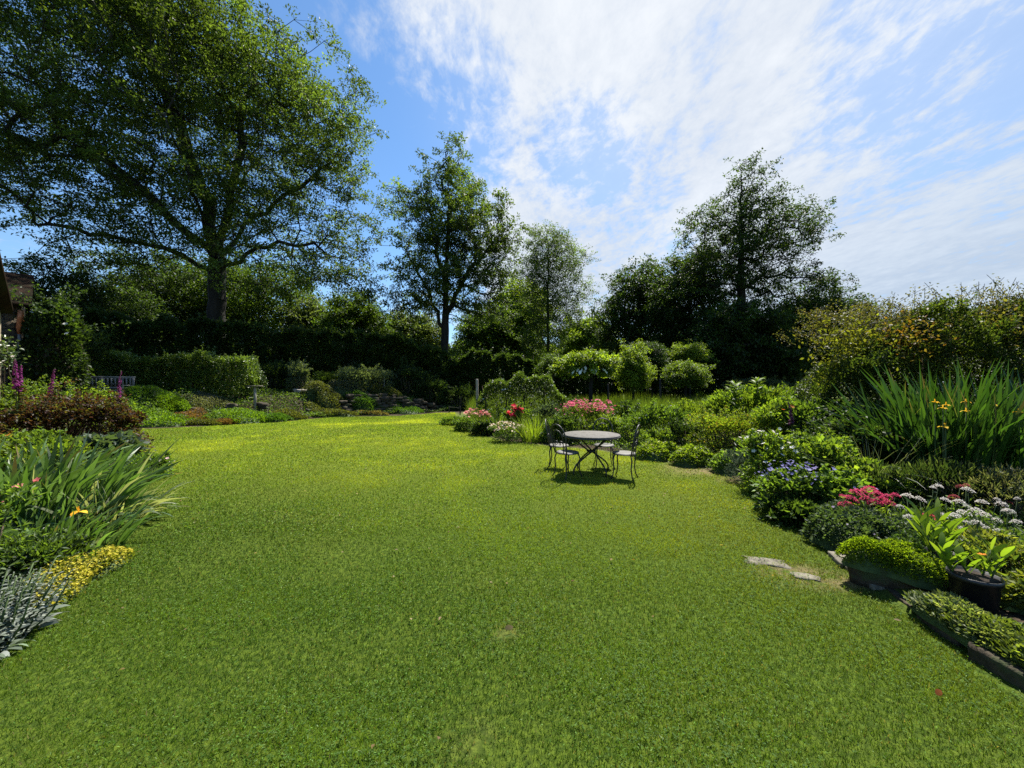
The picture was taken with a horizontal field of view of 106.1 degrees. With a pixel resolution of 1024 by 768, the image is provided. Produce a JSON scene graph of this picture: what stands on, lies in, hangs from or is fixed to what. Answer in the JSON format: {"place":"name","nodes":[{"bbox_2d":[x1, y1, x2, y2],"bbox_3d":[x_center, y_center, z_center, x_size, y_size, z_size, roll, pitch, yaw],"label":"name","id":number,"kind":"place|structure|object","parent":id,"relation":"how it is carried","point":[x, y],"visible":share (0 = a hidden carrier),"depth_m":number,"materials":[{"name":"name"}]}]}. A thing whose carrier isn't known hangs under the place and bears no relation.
{"place":"outdoors","nodes":[
{"label":"outdoors","id":0,"kind":"place"},
{"bbox_2d":[0,386,1023,767],"bbox_3d":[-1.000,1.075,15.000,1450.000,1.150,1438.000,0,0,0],"label":"ground","id":1,"kind":"structure","parent":0,"point":[488,740],"depth_m":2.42,"materials":[{"name":"green plant"}]},
{"bbox_2d":[0,254,12,394],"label":"stone house","id":2,"kind":"structure","parent":1,"relation":"on","point":[6,306],"depth_m":8.59,"materials":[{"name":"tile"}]},
{"bbox_2d":[0,329,30,409],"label":"climbing rose","id":3,"kind":"object","parent":2,"relation":"attached to","point":[5,348],"visible":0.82,"depth_m":8.68,"materials":[{"name":"green plant"}]},
{"bbox_2d":[1,272,34,389],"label":"outbuilding","id":4,"kind":"structure","parent":1,"relation":"on","point":[24,281],"depth_m":13.89,"materials":[{"name":"tile"}]},
{"bbox_2d":[5,280,131,393],"bbox_3d":[-16.872,-1.606,14.722,3.914,4.578,2.529,0,0,-19],"label":"climbing rose","id":5,"kind":"object","parent":4,"relation":"attached to","point":[57,323],"visible":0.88,"depth_m":14.04,"materials":[{"name":"green plant"}]},
{"bbox_2d":[0,477,46,573],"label":"flowering plant","id":6,"kind":"object","parent":1,"relation":"on","point":[8,489],"visible":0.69,"depth_m":3.38,"materials":[{"name":"green plant"}]},
{"bbox_2d":[0,555,73,659],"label":"lambs ear","id":7,"kind":"object","parent":1,"relation":"on","point":[18,616],"visible":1,"depth_m":2.59},
{"bbox_2d":[0,426,73,467],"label":"leafy plant","id":8,"kind":"object","parent":1,"relation":"on","point":[42,432],"visible":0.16,"depth_m":6.23,"materials":[{"name":"green plant"}]},
{"bbox_2d":[0,428,102,471],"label":"leafy plant","id":9,"kind":"object","parent":1,"relation":"on","point":[66,441],"visible":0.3,"depth_m":6.02,"materials":[{"name":"green plant"}]},
{"bbox_2d":[0,529,104,584],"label":"leafy plant","id":10,"kind":"object","parent":1,"relation":"on","point":[42,547],"visible":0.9,"depth_m":3.24,"materials":[{"name":"green plant"}]},
{"bbox_2d":[8,544,135,616],"bbox_3d":[-3.718,1.568,3.186,0.627,0.223,1.193,0,0,-16],"label":"stonecrop","id":11,"kind":"object","parent":1,"relation":"on","point":[106,560],"visible":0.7,"depth_m":3.19,"materials":[{"name":"yellow plant"}]},
{"bbox_2d":[0,374,143,433],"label":"shrub","id":12,"kind":"object","parent":1,"relation":"on","point":[7,403],"visible":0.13,"depth_m":8.84,"materials":[{"name":"brown plant"}]},
{"bbox_2d":[2,249,142,348],"bbox_3d":[-28.271,-3.865,24.075,7.732,9.037,7.307,0,0,0],"label":"background tree","id":13,"kind":"object","parent":1,"relation":"on","point":[100,299],"visible":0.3,"depth_m":23.51,"materials":[{"name":"green plant"}]},
{"bbox_2d":[0,433,145,526],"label":"iris clump","id":14,"kind":"object","parent":1,"relation":"on","point":[55,476],"visible":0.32,"depth_m":4.65,"materials":[{"name":"green plant"}]},
{"bbox_2d":[24,321,122,389],"bbox_3d":[-18.870,-1.026,16.364,3.706,3.232,2.759,0,0,0],"label":"shrub","id":15,"kind":"object","parent":1,"relation":"on","point":[96,349],"visible":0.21,"depth_m":16.77,"materials":[{"name":"green plant"}]},
{"bbox_2d":[0,377,155,453],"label":"barberry shrub","id":16,"kind":"object","parent":1,"relation":"on","point":[87,410],"visible":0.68,"depth_m":7.62,"materials":[{"name":"brown plant"}]},
{"bbox_2d":[0,489,167,548],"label":"iris clump","id":17,"kind":"object","parent":1,"relation":"on","point":[125,535],"visible":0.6,"depth_m":4.03,"materials":[{"name":"green plant"}]},
{"bbox_2d":[0,429,193,531],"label":"iris clump","id":18,"kind":"object","parent":1,"relation":"on","point":[122,482],"visible":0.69,"depth_m":4.68,"materials":[{"name":"green plant"}]},
{"bbox_2d":[54,430,149,465],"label":"leafy plant","id":19,"kind":"object","parent":1,"relation":"on","point":[110,439],"visible":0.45,"depth_m":6.55,"materials":[{"name":"green plant"}]},
{"bbox_2d":[24,476,190,529],"bbox_3d":[-4.659,1.343,4.659,1.486,0.660,1.499,0,0,0],"label":"iris clump","id":20,"kind":"object","parent":1,"relation":"on","point":[150,507],"visible":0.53,"depth_m":4.63,"materials":[{"name":"green plant"}]},
{"bbox_2d":[55,281,181,369],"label":"background tree","id":21,"kind":"object","parent":1,"relation":"on","point":[137,315],"visible":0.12,"depth_m":29.95,"materials":[{"name":"green plant"}]},
{"bbox_2d":[116,384,168,403],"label":"rockery plant","id":22,"kind":"object","parent":1,"relation":"on","point":[141,388],"visible":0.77,"depth_m":16.10,"materials":[{"name":"green plant"}]},
{"bbox_2d":[58,240,236,342],"bbox_3d":[-37.247,-7.072,40.443,16.351,15.447,13.158,0,0,0],"label":"background tree","id":23,"kind":"object","parent":1,"relation":"on","point":[161,289],"visible":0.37,"depth_m":38.17,"materials":[{"name":"green plant"}]},
{"bbox_2d":[124,397,201,427],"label":"rockery plant","id":24,"kind":"object","parent":1,"relation":"on","point":[157,417],"visible":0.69,"depth_m":15.16,"materials":[{"name":"green plant"}]},
{"bbox_2d":[152,391,190,411],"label":"rockery plant","id":25,"kind":"object","parent":1,"relation":"on","point":[182,404],"visible":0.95,"depth_m":16.45,"materials":[{"name":"green plant"}]},
{"bbox_2d":[86,345,268,398],"bbox_3d":[-16.234,-0.604,18.634,7.551,2.699,2.022,0,0,-10],"label":"laurel hedge","id":26,"kind":"object","parent":1,"relation":"on","point":[167,361],"visible":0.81,"depth_m":18.31,"materials":[{"name":"green plant"}]},
{"bbox_2d":[0,0,392,356],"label":"oak tree","id":27,"kind":"object","parent":1,"relation":"on","point":[162,23],"visible":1,"depth_m":24.85,"materials":[{"name":"green plant"}]},
{"bbox_2d":[180,390,240,409],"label":"rockery plant","id":28,"kind":"object","parent":1,"relation":"on","point":[211,398],"visible":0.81,"depth_m":17.41,"materials":[{"name":"green plant"}]},
{"bbox_2d":[1,386,467,424],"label":"bed ground cover","id":29,"kind":"object","parent":1,"relation":"on","point":[280,392],"visible":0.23,"depth_m":18.71,"materials":[{"name":"green plant"}]},
{"bbox_2d":[202,407,267,423],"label":"rockery plant","id":30,"kind":"object","parent":1,"relation":"on","point":[247,416],"visible":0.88,"depth_m":16.24,"materials":[{"name":"green plant"}]},
{"bbox_2d":[179,242,322,350],"bbox_3d":[-27.519,-7.625,42.029,15.822,16.553,11.385,0,0,0],"label":"background tree","id":31,"kind":"object","parent":1,"relation":"on","point":[258,308],"visible":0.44,"depth_m":39.83,"materials":[{"name":"green plant"}]},
{"bbox_2d":[255,359,292,389],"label":"shrub","id":32,"kind":"object","parent":1,"relation":"on","point":[275,369],"visible":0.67,"depth_m":22.16,"materials":[{"name":"green plant"}]},
{"bbox_2d":[283,357,312,393],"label":"shrub","id":33,"kind":"object","parent":1,"relation":"on","point":[296,370],"visible":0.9,"depth_m":20.98,"materials":[{"name":"green plant"}]},
{"bbox_2d":[276,292,331,370],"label":"background tree","id":34,"kind":"object","parent":1,"relation":"on","point":[304,316],"visible":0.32,"depth_m":38.51,"materials":[{"name":"green plant"}]},
{"bbox_2d":[60,298,550,407],"bbox_3d":[-11.097,-1.548,24.777,27.633,6.384,4.549,0,0,-13],"label":"tall hedge","id":35,"kind":"object","parent":1,"relation":"on","point":[174,329],"visible":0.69,"depth_m":23.85,"materials":[{"name":"green plant"}]},
{"bbox_2d":[300,380,342,408],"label":"rockery plant","id":36,"kind":"object","parent":1,"relation":"on","point":[325,398],"visible":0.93,"depth_m":20.09,"materials":[{"name":"green plant"}]},
{"bbox_2d":[309,287,396,362],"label":"background tree","id":37,"kind":"object","parent":1,"relation":"on","point":[347,312],"visible":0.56,"depth_m":32.71,"materials":[{"name":"green plant"}]},
{"bbox_2d":[334,363,379,393],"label":"shrub","id":38,"kind":"object","parent":1,"relation":"on","point":[353,372],"visible":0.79,"depth_m":21.82,"materials":[{"name":"green plant"}]},
{"bbox_2d":[337,393,445,413],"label":"dry stone wall","id":39,"kind":"structure","parent":1,"relation":"on","point":[405,401],"depth_m":21.50,"materials":[{"name":"grey stone"}]},
{"bbox_2d":[390,357,425,397],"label":"shrub","id":40,"kind":"object","parent":1,"relation":"on","point":[408,370],"visible":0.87,"depth_m":23.93,"materials":[{"name":"green plant"}]},
{"bbox_2d":[379,305,441,361],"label":"background tree","id":41,"kind":"object","parent":1,"relation":"on","point":[428,332],"visible":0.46,"depth_m":42.46,"materials":[{"name":"green plant"}]},
{"bbox_2d":[412,371,450,405],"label":"shrub","id":42,"kind":"object","parent":1,"relation":"on","point":[431,383],"visible":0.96,"depth_m":23.72,"materials":[{"name":"green plant"}]},
{"bbox_2d":[358,131,533,372],"bbox_3d":[-5.330,-10.006,32.199,14.429,22.352,9.896,0,0,0],"label":"oak tree","id":43,"kind":"object","parent":1,"relation":"on","point":[454,262],"visible":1,"depth_m":31.89,"materials":[{"name":"green plant"}]},
{"bbox_2d":[449,302,536,391],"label":"background tree","id":44,"kind":"object","parent":1,"relation":"on","point":[489,337],"visible":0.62,"depth_m":44.12,"materials":[{"name":"green plant"}]},
{"bbox_2d":[475,365,566,421],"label":"rose hedge","id":45,"kind":"object","parent":1,"relation":"on","point":[507,384],"visible":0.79,"depth_m":14.89,"materials":[{"name":"green plant"}]},
{"bbox_2d":[488,277,561,368],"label":"background tree","id":46,"kind":"object","parent":1,"relation":"on","point":[514,296],"visible":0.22,"depth_m":47.69,"materials":[{"name":"green plant"}]},
{"bbox_2d":[31,311,1023,394],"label":"distant woodland","id":47,"kind":"object","parent":1,"relation":"on","point":[949,359],"visible":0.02,"depth_m":46.16,"materials":[{"name":"green plant"}]},
{"bbox_2d":[509,412,554,442],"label":"grass clump","id":48,"kind":"object","parent":1,"relation":"on","point":[531,435],"visible":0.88,"depth_m":10.85,"materials":[{"name":"green plant"}]},
{"bbox_2d":[511,219,602,355],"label":"ash tree","id":49,"kind":"object","parent":1,"relation":"on","point":[537,276],"visible":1,"depth_m":39.16,"materials":[{"name":"green plant"}]},
{"bbox_2d":[550,412,582,444],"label":"leafy plant","id":50,"kind":"object","parent":1,"relation":"on","point":[566,422],"visible":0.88,"depth_m":10.59,"materials":[{"name":"green plant"}]},
{"bbox_2d":[546,346,624,401],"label":"umbrella tree","id":51,"kind":"object","parent":1,"relation":"on","point":[590,363],"visible":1,"depth_m":19.06,"materials":[{"name":"green plant"}]},
{"bbox_2d":[555,398,617,439],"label":"flowering plant","id":52,"kind":"object","parent":1,"relation":"on","point":[588,410],"visible":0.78,"depth_m":11.26,"materials":[{"name":"pink plant"}]},
{"bbox_2d":[556,310,620,378],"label":"background tree","id":53,"kind":"object","parent":1,"relation":"on","point":[578,344],"visible":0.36,"depth_m":54.03,"materials":[{"name":"green plant"}]},
{"bbox_2d":[562,431,620,477],"bbox_3d":[1.469,1.284,7.130,1.062,0.719,1.062,0,0,0],"label":"garden table","id":54,"kind":"object","parent":1,"relation":"on","point":[602,436],"visible":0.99,"depth_m":6.98,"materials":[{"name":"tile"}]},
{"bbox_2d":[577,252,688,358],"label":"broadleaf tree","id":55,"kind":"object","parent":1,"relation":"on","point":[630,294],"visible":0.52,"depth_m":34.61,"materials":[{"name":"green plant"}]},
{"bbox_2d":[610,338,657,400],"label":"orchard tree","id":56,"kind":"object","parent":1,"relation":"on","point":[632,372],"visible":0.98,"depth_m":20.11,"materials":[{"name":"green plant"}]},
{"bbox_2d":[637,340,673,400],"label":"orchard tree","id":57,"kind":"object","parent":1,"relation":"on","point":[657,358],"visible":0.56,"depth_m":21.58,"materials":[{"name":"green plant"}]},
{"bbox_2d":[634,437,680,461],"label":"edging plant","id":58,"kind":"object","parent":1,"relation":"on","point":[649,449],"visible":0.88,"depth_m":8.37,"materials":[{"name":"green plant"}]},
{"bbox_2d":[626,398,693,447],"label":"shrub","id":59,"kind":"object","parent":1,"relation":"on","point":[653,413],"visible":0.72,"depth_m":9.50,"materials":[{"name":"green plant"}]},
{"bbox_2d":[549,346,801,401],"bbox_3d":[10.372,-0.568,25.970,16.271,4.342,3.653,0,0,10],"label":"tall hedge","id":60,"kind":"object","parent":1,"relation":"on","point":[580,388],"visible":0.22,"depth_m":25.63,"materials":[{"name":"green plant"}]},
{"bbox_2d":[662,417,705,445],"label":"shrub","id":61,"kind":"object","parent":1,"relation":"on","point":[677,425],"visible":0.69,"depth_m":8.82,"materials":[{"name":"green plant"}]},
{"bbox_2d":[633,242,735,394],"bbox_3d":[14.377,-4.906,30.906,9.672,12.974,8.258,0,0,0],"label":"broadleaf tree","id":62,"kind":"object","parent":1,"relation":"on","point":[672,321],"visible":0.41,"depth_m":30.10,"materials":[{"name":"green plant"}]},
{"bbox_2d":[660,358,715,403],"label":"orchard tree","id":63,"kind":"object","parent":1,"relation":"on","point":[689,374],"visible":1,"depth_m":19.64,"materials":[{"name":"green plant"}]},
{"bbox_2d":[668,443,716,467],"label":"edging plant","id":64,"kind":"object","parent":1,"relation":"on","point":[687,458],"visible":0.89,"depth_m":7.73,"materials":[{"name":"green plant"}]},
{"bbox_2d":[666,339,719,398],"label":"orchard tree","id":65,"kind":"object","parent":1,"relation":"on","point":[686,352],"visible":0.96,"depth_m":22.19,"materials":[{"name":"green plant"}]},
{"bbox_2d":[681,401,788,453],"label":"shrub","id":66,"kind":"object","parent":1,"relation":"on","point":[715,423],"visible":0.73,"depth_m":8.29,"materials":[{"name":"green plant"}]},
{"bbox_2d":[464,423,1023,592],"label":"bed ground cover","id":67,"kind":"object","parent":1,"relation":"on","point":[1019,516],"visible":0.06,"depth_m":6.88,"materials":[{"name":"green plant"}]},
{"bbox_2d":[677,288,823,384],"bbox_3d":[15.205,-2.198,24.882,8.693,7.725,6.275,0,0,0],"label":"understorey tree","id":68,"kind":"object","parent":1,"relation":"on","point":[732,329],"visible":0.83,"depth_m":23.82,"materials":[{"name":"green plant"}]},
{"bbox_2d":[707,373,803,393],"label":"shrub","id":69,"kind":"object","parent":1,"relation":"on","point":[768,382],"visible":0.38,"depth_m":20.46,"materials":[{"name":"green plant"}]},
{"bbox_2d":[655,147,863,309],"bbox_3d":[17.818,-7.657,27.845,15.397,18.481,7.778,0,0,0],"label":"alder tree","id":70,"kind":"object","parent":1,"relation":"on","point":[740,277],"visible":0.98,"depth_m":27.15,"materials":[{"name":"green plant"}]},
{"bbox_2d":[702,378,818,443],"bbox_3d":[6.495,0.745,9.980,3.478,1.826,1.503,0,0,0],"label":"leafy plant","id":71,"kind":"object","parent":1,"relation":"on","point":[747,400],"visible":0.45,"depth_m":9.85,"materials":[{"name":"green plant"}]},
{"bbox_2d":[730,427,803,495],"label":"daisy bush","id":72,"kind":"object","parent":1,"relation":"on","point":[762,447],"visible":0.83,"depth_m":5.66,"materials":[{"name":"green plant"}]},
{"bbox_2d":[747,394,805,441],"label":"leafy plant","id":73,"kind":"object","parent":1,"relation":"on","point":[772,414],"visible":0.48,"depth_m":7.91,"materials":[{"name":"green plant"}]},
{"bbox_2d":[749,460,828,519],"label":"geranium","id":74,"kind":"object","parent":1,"relation":"on","point":[795,480],"visible":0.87,"depth_m":4.80,"materials":[{"name":"green plant"}]},
{"bbox_2d":[754,492,836,527],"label":"leafy plant","id":75,"kind":"object","parent":1,"relation":"on","point":[780,508],"visible":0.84,"depth_m":4.51,"materials":[{"name":"green plant"}]},
{"bbox_2d":[778,391,848,441],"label":"flowering plant","id":76,"kind":"object","parent":1,"relation":"on","point":[806,409],"visible":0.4,"depth_m":7.72,"materials":[{"name":"green plant"}]},
{"bbox_2d":[742,278,888,396],"bbox_3d":[21.133,-2.761,26.993,10.265,8.701,7.121,0,0,0],"label":"broadleaf tree","id":77,"kind":"object","parent":1,"relation":"on","point":[808,304],"visible":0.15,"depth_m":25.53,"materials":[{"name":"green plant"}]},
{"bbox_2d":[771,426,860,492],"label":"shrub","id":78,"kind":"object","parent":1,"relation":"on","point":[820,446],"visible":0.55,"depth_m":5.44,"materials":[{"name":"green plant"}]},
{"bbox_2d":[804,462,878,507],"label":"geranium","id":79,"kind":"object","parent":1,"relation":"on","point":[842,483],"visible":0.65,"depth_m":4.62,"materials":[{"name":"green plant"}]},
{"bbox_2d":[799,410,902,465],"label":"shrub","id":80,"kind":"object","parent":1,"relation":"on","point":[838,431],"visible":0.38,"depth_m":5.94,"materials":[{"name":"green plant"}]},
{"bbox_2d":[799,497,912,554],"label":"leafy plant","id":81,"kind":"object","parent":1,"relation":"on","point":[826,526],"visible":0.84,"depth_m":3.88,"materials":[{"name":"green plant"}]},
{"bbox_2d":[835,485,911,533],"bbox_3d":[3.800,1.400,4.152,0.844,0.615,0.869,0,0,-44],"label":"red valerian","id":82,"kind":"object","parent":1,"relation":"on","point":[886,510],"visible":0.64,"depth_m":4.15,"materials":[{"name":"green plant"}]},
{"bbox_2d":[808,387,938,456],"bbox_3d":[7.017,0.832,6.638,3.641,1.567,1.370,0,0,0],"label":"shrub","id":83,"kind":"object","parent":1,"relation":"on","point":[851,401],"visible":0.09,"depth_m":6.72,"materials":[{"name":"green plant"}]},
{"bbox_2d":[829,456,920,511],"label":"leafy plant","id":84,"kind":"object","parent":1,"relation":"on","point":[859,464],"visible":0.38,"depth_m":4.80,"materials":[{"name":"green plant"}]},
{"bbox_2d":[773,273,1023,431],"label":"flowering hedge","id":85,"kind":"object","parent":1,"relation":"on","point":[992,333],"visible":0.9,"depth_m":7.15,"materials":[{"name":"green plant"}]},
{"bbox_2d":[847,551,949,592],"bbox_3d":[3.081,1.556,3.082,0.279,0.210,0.606,0,0,-45],"label":"stone trough","id":86,"kind":"object","parent":1,"relation":"on","point":[860,578],"visible":0.28,"depth_m":3.07,"materials":[{"name":"grey stone"}]},
{"bbox_2d":[834,535,952,591],"bbox_3d":[3.108,1.375,3.105,0.516,0.273,0.730,0,0,-38],"label":"stonecrop","id":87,"kind":"object","parent":86,"relation":"in","point":[912,564],"visible":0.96,"depth_m":3.01,"materials":[{"name":"green plant"}]},
{"bbox_2d":[803,375,1023,492],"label":"iris clump","id":88,"kind":"object","parent":1,"relation":"on","point":[899,442],"visible":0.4,"depth_m":5.51,"materials":[{"name":"green plant"}]},
{"bbox_2d":[870,483,1005,531],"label":"white flower clump","id":89,"kind":"object","parent":1,"relation":"on","point":[904,511],"visible":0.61,"depth_m":4.09,"materials":[{"name":"green plant"}]},
{"bbox_2d":[854,454,1023,516],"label":"leafy plant","id":90,"kind":"object","parent":1,"relation":"on","point":[943,469],"visible":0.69,"depth_m":4.71,"materials":[{"name":"green plant"}]},
{"bbox_2d":[860,354,1023,501],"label":"iris clump","id":91,"kind":"object","parent":1,"relation":"on","point":[1014,414],"visible":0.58,"depth_m":5.19,"materials":[{"name":"green plant"}]},
{"bbox_2d":[926,548,968,566],"bbox_3d":[3.370,1.427,3.000,0.247,0.200,0.247,0,0,0],"label":"plant pot","id":92,"kind":"object","parent":1,"relation":"on","point":[956,561],"visible":0.13,"depth_m":2.91,"materials":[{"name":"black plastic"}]},
{"bbox_2d":[904,497,967,554],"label":"lance leaved plant","id":93,"kind":"object","parent":92,"relation":"in","point":[928,533],"visible":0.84,"depth_m":3.04,"materials":[{"name":"green plant"}]},
{"bbox_2d":[882,524,1014,573],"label":"leafy plant","id":94,"kind":"object","parent":1,"relation":"on","point":[908,534],"visible":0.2,"depth_m":3.39,"materials":[{"name":"green plant"}]},
{"bbox_2d":[881,487,1023,536],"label":"white flower clump","id":95,"kind":"object","parent":1,"relation":"on","point":[987,521],"visible":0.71,"depth_m":3.87,"materials":[{"name":"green plant"}]},
{"bbox_2d":[901,589,1020,665],"bbox_3d":[2.908,1.497,2.397,0.346,0.207,0.820,0,0,10],"label":"edging mat","id":96,"kind":"object","parent":1,"relation":"on","point":[918,599],"visible":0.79,"depth_m":2.47,"materials":[{"name":"green plant"}]},
{"bbox_2d":[922,604,1023,670],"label":"edging mat","id":97,"kind":"object","parent":1,"relation":"on","point":[1015,647],"visible":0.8,"depth_m":2.26,"materials":[{"name":"green plant"}]},
{"bbox_2d":[945,565,1005,614],"bbox_3d":[3.170,1.413,2.640,0.264,0.215,0.264,0,0,0],"label":"plant pot","id":98,"kind":"object","parent":1,"relation":"on","point":[984,592],"visible":0.77,"depth_m":2.57,"materials":[{"name":"black plastic"}]},
{"bbox_2d":[929,532,1016,577],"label":"lance leaved plant","id":99,"kind":"object","parent":98,"relation":"in","point":[945,554],"visible":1,"depth_m":2.65,"materials":[{"name":"green plant"}]},
{"bbox_2d":[945,460,1023,529],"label":"leafy plant","id":100,"kind":"object","parent":1,"relation":"on","point":[999,476],"visible":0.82,"depth_m":4.44,"materials":[{"name":"green plant"}]},
{"bbox_2d":[950,522,1023,573],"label":"leafy plant","id":101,"kind":"object","parent":1,"relation":"on","point":[969,533],"visible":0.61,"depth_m":2.90,"materials":[{"name":"green plant"}]},
{"bbox_2d":[966,642,1023,690],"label":"edging stone","id":102,"kind":"object","parent":1,"relation":"on","point":[997,665],"visible":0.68,"depth_m":2.15,"materials":[{"name":"grey stone"}]},
{"bbox_2d":[995,567,1023,614],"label":"leafy plant","id":103,"kind":"object","parent":1,"relation":"on","point":[1012,600],"visible":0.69,"depth_m":2.58,"materials":[{"name":"green plant"}]},
{"bbox_2d":[0,0,1023,384],"label":"sky","id":104,"kind":"structure","parent":0,"point":[601,120],"materials":[{"name":"blue"}]},
{"bbox_2d":[465,391,775,431],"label":"meadow grass","id":105,"kind":"structure","parent":0,"point":[647,401],"depth_m":18.61,"materials":[{"name":"green plant"}]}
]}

